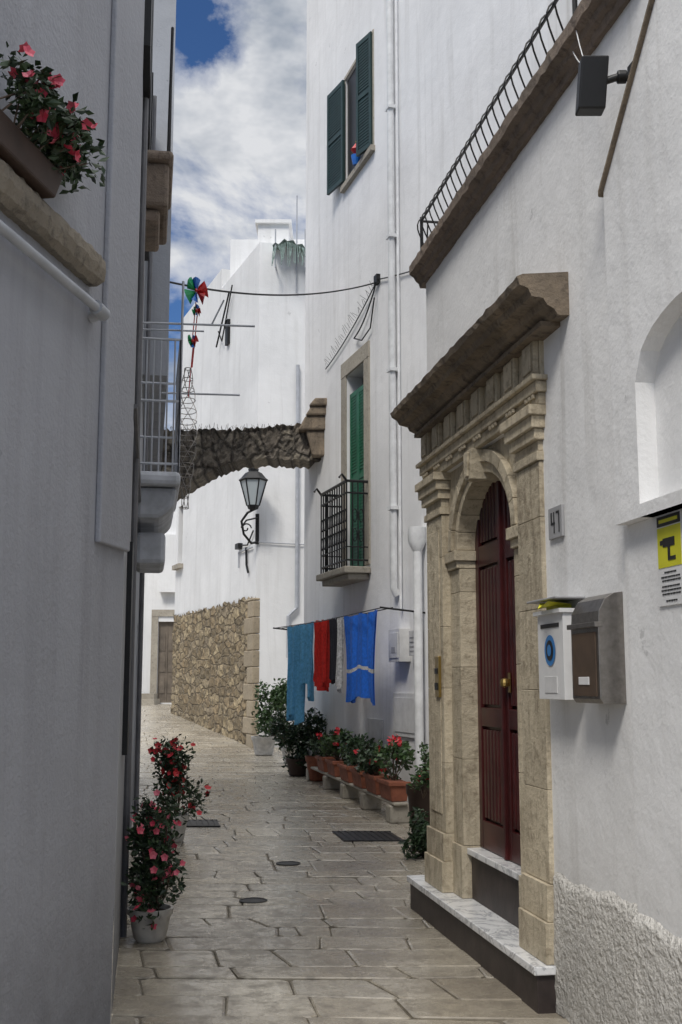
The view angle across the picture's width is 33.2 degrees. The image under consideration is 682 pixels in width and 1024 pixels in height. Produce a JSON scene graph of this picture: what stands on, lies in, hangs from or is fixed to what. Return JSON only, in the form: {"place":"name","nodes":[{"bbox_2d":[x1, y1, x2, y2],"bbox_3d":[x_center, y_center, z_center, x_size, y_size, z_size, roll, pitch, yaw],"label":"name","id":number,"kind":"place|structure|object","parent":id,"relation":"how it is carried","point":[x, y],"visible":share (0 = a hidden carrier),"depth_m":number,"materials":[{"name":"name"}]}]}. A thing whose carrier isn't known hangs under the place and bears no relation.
{"place":"outdoors","nodes":[
{"label":"outdoors","id":0,"kind":"place"},
{"bbox_2d":[164,0,306,430],"label":"sky","id":1,"kind":"structure","parent":0,"point":[239,122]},
{"bbox_2d":[111,704,569,1023],"bbox_3d":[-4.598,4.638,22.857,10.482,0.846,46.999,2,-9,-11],"label":"street paving","id":2,"kind":"structure","parent":0,"point":[372,931],"depth_m":7.60,"materials":[{"name":"stone"}]},
{"bbox_2d":[0,0,144,1023],"bbox_3d":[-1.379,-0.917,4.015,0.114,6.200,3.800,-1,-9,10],"label":"grey house with ledge","id":3,"kind":"structure","parent":2,"relation":"on","point":[68,279],"depth_m":5.03,"materials":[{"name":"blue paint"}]},
{"bbox_2d":[0,41,108,198],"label":"ledge flower planter","id":4,"kind":"object","parent":3,"relation":"on","point":[59,133],"visible":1,"depth_m":4.54,"materials":[{"name":"green plant"}]},
{"bbox_2d":[111,0,175,1017],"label":"facade","id":5,"kind":"structure","parent":2,"relation":"on","point":[164,17],"depth_m":12.58,"materials":[{"name":"paint"}]},
{"bbox_2d":[120,95,156,936],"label":"pipes","id":6,"kind":"object","parent":5,"relation":"attached to","point":[136,489],"visible":0.63,"depth_m":7.89,"materials":[{"name":"grey metal"}]},
{"bbox_2d":[122,0,173,754],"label":"dark shutters","id":7,"kind":"object","parent":5,"relation":"attached to","point":[148,52],"visible":0.73,"depth_m":7.46,"materials":[{"name":"black metal"}]},
{"bbox_2d":[136,471,180,572],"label":"balcony slab","id":8,"kind":"structure","parent":5,"relation":"attached to","point":[157,504],"depth_m":9.83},
{"bbox_2d":[145,150,173,251],"bbox_3d":[-1.429,-2.356,8.871,0.229,0.520,0.950,1,-9,-9],"label":"stone bracket","id":9,"kind":"object","parent":5,"relation":"attached to","point":[159,183],"visible":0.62,"depth_m":8.48,"materials":[{"name":"beige stone"}]},
{"bbox_2d":[140,337,182,472],"bbox_3d":[-1.683,-0.820,10.569,0.609,1.181,1.558,0,-8,0],"label":"balcony railing","id":10,"kind":"object","parent":5,"relation":"attached to","point":[177,401],"visible":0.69,"depth_m":9.86,"materials":[{"name":"grey metal"}]},
{"bbox_2d":[143,281,254,508],"bbox_3d":[-1.261,-0.960,10.493,0.990,2.004,1.163,0,-8,0],"label":"antenna","id":11,"kind":"object","parent":5,"relation":"attached to","point":[182,323],"visible":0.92,"depth_m":10.05,"materials":[{"name":"metal"}]},
{"bbox_2d":[188,335,198,396],"bbox_3d":[-1.316,-1.302,10.132,0.091,0.568,0.130,0,-8,0],"label":"pinwheel","id":12,"kind":"object","parent":11,"relation":"hanging from","point":[193,341],"visible":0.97,"depth_m":10.16,"materials":[{"name":"red plastic"}]},
{"bbox_2d":[184,277,208,334],"bbox_3d":[-1.299,-1.778,10.174,0.280,0.623,0.114,7,-11,-38],"label":"pinwheel","id":13,"kind":"object","parent":11,"relation":"hanging from","point":[201,290],"visible":1,"depth_m":10.18,"materials":[{"name":"multicoloured plastic"}]},
{"bbox_2d":[192,304,200,367],"bbox_3d":[-1.292,-1.573,10.176,0.079,0.557,0.132,0,-8,0],"label":"pinwheel","id":14,"kind":"object","parent":11,"relation":"hanging from","point":[196,311],"visible":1,"depth_m":10.21,"materials":[{"name":"red plastic"}]},
{"bbox_2d":[161,398,326,500],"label":"stone arch","id":15,"kind":"structure","parent":5,"relation":"attached to","point":[221,452],"depth_m":20.09,"materials":[{"name":"stone"}]},
{"bbox_2d":[170,281,375,295],"bbox_3d":[-0.697,-3.016,15.015,0.024,1.620,5.099,-5,-10,28],"label":"overhead cable","id":16,"kind":"object","parent":5,"relation":"attached to","point":[171,282],"visible":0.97,"depth_m":14.70,"materials":[{"name":"black metal"}]},
{"bbox_2d":[121,782,189,943],"bbox_3d":[-1.197,2.204,7.241,0.431,0.978,0.576,3,-9,-20],"label":"potted mandevilla","id":17,"kind":"object","parent":2,"relation":"on","point":[150,920],"visible":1,"depth_m":7.13,"materials":[{"name":"green plant"}]},
{"bbox_2d":[133,795,180,903],"bbox_3d":[-1.354,2.459,8.334,0.353,0.795,0.464,0,-8,0],"label":"potted mandevilla","id":18,"kind":"object","parent":2,"relation":"on","point":[173,845],"visible":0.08,"depth_m":8.37,"materials":[{"name":"green plant"}]},
{"bbox_2d":[142,505,176,703],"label":"walls","id":19,"kind":"structure","parent":2,"relation":"on","point":[159,591],"depth_m":43.55,"materials":[{"name":"white paint"}]},
{"bbox_2d":[141,610,174,704],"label":"stone trim","id":20,"kind":"structure","parent":19,"relation":"attached to","point":[150,698],"depth_m":43.24,"materials":[{"name":"grey stone"}]},
{"bbox_2d":[157,622,173,702],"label":"door","id":21,"kind":"structure","parent":19,"relation":"attached to","point":[165,665],"depth_m":43.42,"materials":[{"name":"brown wood"}]},
{"bbox_2d":[148,734,212,842],"bbox_3d":[-1.650,2.801,11.615,0.706,1.088,0.543,0,-8,0],"label":"potted mandevilla","id":22,"kind":"object","parent":2,"relation":"on","point":[169,761],"visible":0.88,"depth_m":11.57,"materials":[{"name":"green plant"}]},
{"bbox_2d":[186,819,220,826],"bbox_3d":[-1.701,3.579,13.115,0.702,0.033,0.600,0,-8,0],"label":"drain grate","id":23,"kind":"object","parent":2,"relation":"on","point":[203,823],"visible":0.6,"depth_m":13.09,"materials":[{"name":"black metal"}]},
{"bbox_2d":[174,219,305,747],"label":"walls","id":24,"kind":"structure","parent":2,"relation":"on","point":[254,367],"depth_m":29.35,"materials":[{"name":"white paint"}]},
{"bbox_2d":[172,563,182,569],"bbox_3d":[-5.100,1.710,35.644,0.149,0.140,0.900,3,-9,-21],"label":"window sill","id":25,"kind":"structure","parent":24,"relation":"attached to","point":[178,566],"depth_m":35.43,"materials":[{"name":"grey stone"}]},
{"bbox_2d":[171,596,254,744],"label":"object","id":26,"kind":"structure","parent":24,"relation":"attached to","point":[209,672],"depth_m":31.15,"materials":[{"name":"beige stone"}]},
{"bbox_2d":[216,285,232,347],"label":"wall fixtures","id":27,"kind":"object","parent":24,"relation":"attached to","point":[226,329],"depth_m":31.51,"materials":[{"name":"black metal"}]},
{"bbox_2d":[243,598,259,747],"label":"quoins","id":28,"kind":"object","parent":24,"relation":"attached to","point":[251,658],"visible":0.9,"depth_m":27.66,"materials":[{"name":"stone"}]},
{"bbox_2d":[235,468,267,572],"bbox_3d":[-2.449,0.168,28.298,0.661,2.658,2.376,4,-9,-23],"label":"street lamp","id":29,"kind":"object","parent":24,"relation":"attached to","point":[253,481],"visible":0.91,"depth_m":27.55,"materials":[{"name":"black metal"}]},
{"bbox_2d":[238,195,303,657],"bbox_3d":[-1.450,-2.277,28.775,2.920,11.800,1.103,-3,-9,20],"label":"drainpipe","id":30,"kind":"object","parent":24,"relation":"attached to","point":[296,544],"visible":0.77,"depth_m":28.18,"materials":[{"name":"white metal"}]},
{"bbox_2d":[272,229,305,271],"bbox_3d":[-1.173,-6.551,29.273,1.129,1.000,1.230,0,-8,0],"label":"trailing plant","id":31,"kind":"object","parent":24,"relation":"attached to","point":[291,244],"visible":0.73,"depth_m":28.69,"materials":[{"name":"green plant"}]},
{"bbox_2d":[239,897,266,903],"bbox_3d":[-0.650,2.879,8.468,0.210,0.015,0.210,0,-8,0],"label":"manhole cover","id":32,"kind":"object","parent":2,"relation":"on","point":[252,900],"visible":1,"depth_m":8.46,"materials":[{"name":"black metal"}]},
{"bbox_2d":[251,678,286,755],"bbox_3d":[-1.522,4.565,25.540,1.015,1.710,0.867,0,-8,0],"label":"potted oleander","id":33,"kind":"object","parent":2,"relation":"on","point":[263,745],"visible":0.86,"depth_m":25.42,"materials":[{"name":"green plant"}]},
{"bbox_2d":[272,708,301,762],"bbox_3d":[-1.056,4.449,23.000,0.691,1.190,0.718,-3,-9,17],"label":"potted oleander","id":34,"kind":"object","parent":2,"relation":"on","point":[280,744],"visible":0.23,"depth_m":22.95,"materials":[{"name":"green plant"}]},
{"bbox_2d":[267,715,308,775],"bbox_3d":[-0.817,4.072,20.001,0.753,1.121,0.892,-3,-9,20],"label":"potted shrub","id":35,"kind":"object","parent":2,"relation":"on","point":[295,764],"visible":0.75,"depth_m":19.83,"materials":[{"name":"green plant"}]},
{"bbox_2d":[276,861,300,865],"bbox_3d":[-0.470,3.139,10.209,0.220,0.015,0.220,0,-8,0],"label":"manhole cover","id":36,"kind":"object","parent":2,"relation":"on","point":[288,863],"visible":1,"depth_m":10.19,"materials":[{"name":"black metal"}]},
{"bbox_2d":[301,707,327,780],"bbox_3d":[-0.394,3.843,18.989,0.595,1.204,0.480,-4,-9,23],"label":"potted shrub","id":37,"kind":"object","parent":2,"relation":"on","point":[311,761],"visible":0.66,"depth_m":18.97,"materials":[{"name":"green plant"}]},
{"bbox_2d":[304,764,409,823],"bbox_3d":[0.074,3.921,16.245,0.240,0.240,6.500,2,-9,-11],"label":"planter stand","id":38,"kind":"object","parent":2,"relation":"on","point":[397,812],"visible":0.79,"depth_m":14.55,"materials":[{"name":"grey stone"}]},
{"bbox_2d":[306,729,342,771],"bbox_3d":[-0.259,3.701,17.825,0.577,0.651,0.755,0,-8,0],"label":"terracotta flower box","id":39,"kind":"object","parent":38,"relation":"on","point":[322,764],"visible":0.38,"depth_m":17.73,"materials":[{"name":"green plant"}]},
{"bbox_2d":[316,727,353,776],"bbox_3d":[-0.052,3.543,16.944,0.604,0.704,0.682,-2,-9,14],"label":"terracotta flower box","id":40,"kind":"object","parent":38,"relation":"on","point":[335,745],"visible":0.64,"depth_m":16.88,"materials":[{"name":"green plant"}]},
{"bbox_2d":[337,728,374,782],"bbox_3d":[0.214,3.390,15.973,0.544,0.721,0.775,0,-8,0],"label":"terracotta flower box","id":41,"kind":"object","parent":38,"relation":"on","point":[345,773],"visible":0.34,"depth_m":15.94,"materials":[{"name":"green plant"}]},
{"bbox_2d":[343,738,389,788],"bbox_3d":[0.293,3.300,15.078,0.617,0.635,0.728,4,-9,-24],"label":"terracotta flower box","id":42,"kind":"object","parent":38,"relation":"on","point":[358,778],"visible":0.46,"depth_m":15.07,"materials":[{"name":"green plant"}]},
{"bbox_2d":[353,742,392,794],"bbox_3d":[0.402,3.180,14.270,0.508,0.632,0.873,0,-8,0],"label":"terracotta flower box","id":43,"kind":"object","parent":38,"relation":"on","point":[367,764],"visible":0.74,"depth_m":14.19,"materials":[{"name":"green plant"}]},
{"bbox_2d":[370,733,415,801],"bbox_3d":[0.622,3.012,13.560,0.557,0.756,0.784,0,-8,0],"label":"terracotta flower box","id":44,"kind":"object","parent":38,"relation":"on","point":[392,788],"visible":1,"depth_m":13.45,"materials":[{"name":"green plant"}]},
{"bbox_2d":[332,831,403,842],"bbox_3d":[0.281,3.413,12.003,0.758,0.033,0.750,0,-8,0],"label":"drain grate","id":45,"kind":"object","parent":2,"relation":"on","point":[362,836],"visible":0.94,"depth_m":11.96,"materials":[{"name":"black metal"}]},
{"bbox_2d":[396,806,430,859],"bbox_3d":[0.750,2.980,10.576,0.484,0.505,0.514,0,-8,0],"label":"trailing plant","id":46,"kind":"object","parent":2,"relation":"on","point":[417,838],"visible":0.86,"depth_m":10.50,"materials":[{"name":"green plant"}]},
{"bbox_2d":[406,741,429,831],"bbox_3d":[0.878,2.929,12.118,0.372,0.984,0.731,0,-8,0],"label":"potted vine","id":47,"kind":"object","parent":2,"relation":"on","point":[418,791],"visible":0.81,"depth_m":12.12,"materials":[{"name":"green plant"}]},
{"bbox_2d":[303,0,548,803],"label":"facade","id":48,"kind":"structure","parent":2,"relation":"on","point":[457,59],"depth_m":16.91,"materials":[{"name":"white paint"}]},
{"bbox_2d":[313,473,367,573],"bbox_3d":[-0.008,0.211,17.898,0.889,1.406,1.521,0,-8,0],"label":"balcony railing","id":49,"kind":"object","parent":48,"relation":"attached to","point":[329,500],"visible":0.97,"depth_m":17.62,"materials":[{"name":"black metal"}]},
{"bbox_2d":[316,566,370,586],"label":"balcony slab","id":50,"kind":"structure","parent":48,"relation":"attached to","point":[343,576],"depth_m":17.31,"materials":[{"name":"beige stone"}]},
{"bbox_2d":[273,606,424,724],"bbox_3d":[-0.056,2.465,17.491,0.622,1.657,5.928,3,-9,-17],"label":"clothes line","id":51,"kind":"object","parent":48,"relation":"attached to","point":[360,638],"visible":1,"depth_m":17.21,"materials":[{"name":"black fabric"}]},
{"bbox_2d":[327,31,372,194],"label":"window shutters","id":52,"kind":"object","parent":48,"relation":"attached to","point":[336,138],"depth_m":18.89,"materials":[{"name":"green paint"}]},
{"bbox_2d":[347,68,364,175],"bbox_3d":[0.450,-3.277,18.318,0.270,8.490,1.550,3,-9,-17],"label":"dark interior","id":53,"kind":"object","parent":48,"relation":"attached to","point":[351,111],"visible":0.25,"depth_m":19.26,"materials":[{"name":"black"}]},
{"bbox_2d":[350,385,363,565],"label":"balcony shutters","id":54,"kind":"object","parent":48,"relation":"on","point":[357,434],"visible":0.55,"depth_m":18.17,"materials":[{"name":"green paint"}]},
{"bbox_2d":[340,29,374,566],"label":"stone frames","id":55,"kind":"structure","parent":48,"relation":"attached to","point":[356,359],"depth_m":18.02,"materials":[{"name":"grey stone"}]},
{"bbox_2d":[351,141,360,165],"bbox_3d":[0.250,-5.877,18.612,0.185,0.480,0.166,-3,-9,22],"label":"window toy","id":56,"kind":"object","parent":55,"relation":"attached to","point":[355,159],"depth_m":18.55,"materials":[{"name":"blue plastic"}]},
{"bbox_2d":[325,271,408,368],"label":"wall cables","id":57,"kind":"object","parent":48,"relation":"attached to","point":[377,278],"depth_m":17.77,"materials":[{"name":"black metal"}]},
{"bbox_2d":[367,628,413,740],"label":"meter cabinets","id":58,"kind":"object","parent":48,"relation":"attached to","point":[401,644],"visible":0.85,"depth_m":15.40,"materials":[{"name":"white plastic"}]},
{"bbox_2d":[385,0,425,773],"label":"drainpipes","id":59,"kind":"object","parent":48,"relation":"attached to","point":[417,538],"visible":0.95,"depth_m":16.18,"materials":[{"name":"white metal"}]},
{"bbox_2d":[390,0,681,1023],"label":"white townhouse with portal","id":60,"kind":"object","parent":2,"relation":"on","point":[546,270],"visible":0.99,"depth_m":5.73,"materials":[{"name":"white paint"}]},
{"bbox_2d":[475,481,520,864],"bbox_3d":[1.027,0.886,7.093,0.095,2.459,1.500,1,-9,-10],"label":"red door","id":61,"kind":"structure","parent":60,"relation":"in","point":[494,563],"depth_m":7.19,"materials":[{"name":"brown wood"}]},
{"bbox_2d":[527,596,584,699],"bbox_3d":[1.040,0.667,5.573,0.170,0.485,0.410,1,-9,-10],"label":"white mailbox","id":62,"kind":"object","parent":60,"relation":"attached to","point":[555,655],"visible":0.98,"depth_m":5.50,"materials":[{"name":"metal"}]},
{"bbox_2d":[548,504,564,539],"bbox_3d":[1.092,0.053,5.807,0.017,0.160,0.190,1,-9,-10],"label":"house number plate","id":63,"kind":"object","parent":60,"relation":"attached to","point":[556,521],"visible":1,"depth_m":5.79,"materials":[{"name":"white ceramic"}]},
{"bbox_2d":[567,592,625,703],"bbox_3d":[1.137,0.609,5.111,0.137,0.485,0.332,1,-9,-10],"label":"steel mailbox","id":64,"kind":"object","parent":60,"relation":"attached to","point":[596,627],"visible":1,"depth_m":4.98,"materials":[{"name":"grey metal"}]},
{"bbox_2d":[572,30,631,115],"bbox_3d":[1.166,-2.075,5.344,0.260,0.722,0.723,0,-8,0],"label":"floodlight","id":65,"kind":"object","parent":60,"relation":"attached to","point":[594,79],"visible":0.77,"depth_m":4.98,"materials":[{"name":"black plastic"}]},
{"bbox_2d":[656,509,681,606],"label":"surveillance sign","id":66,"kind":"object","parent":60,"relation":"attached to","point":[669,539],"visible":1,"depth_m":4.48,"materials":[{"name":"yellow plastic"}]}
]}

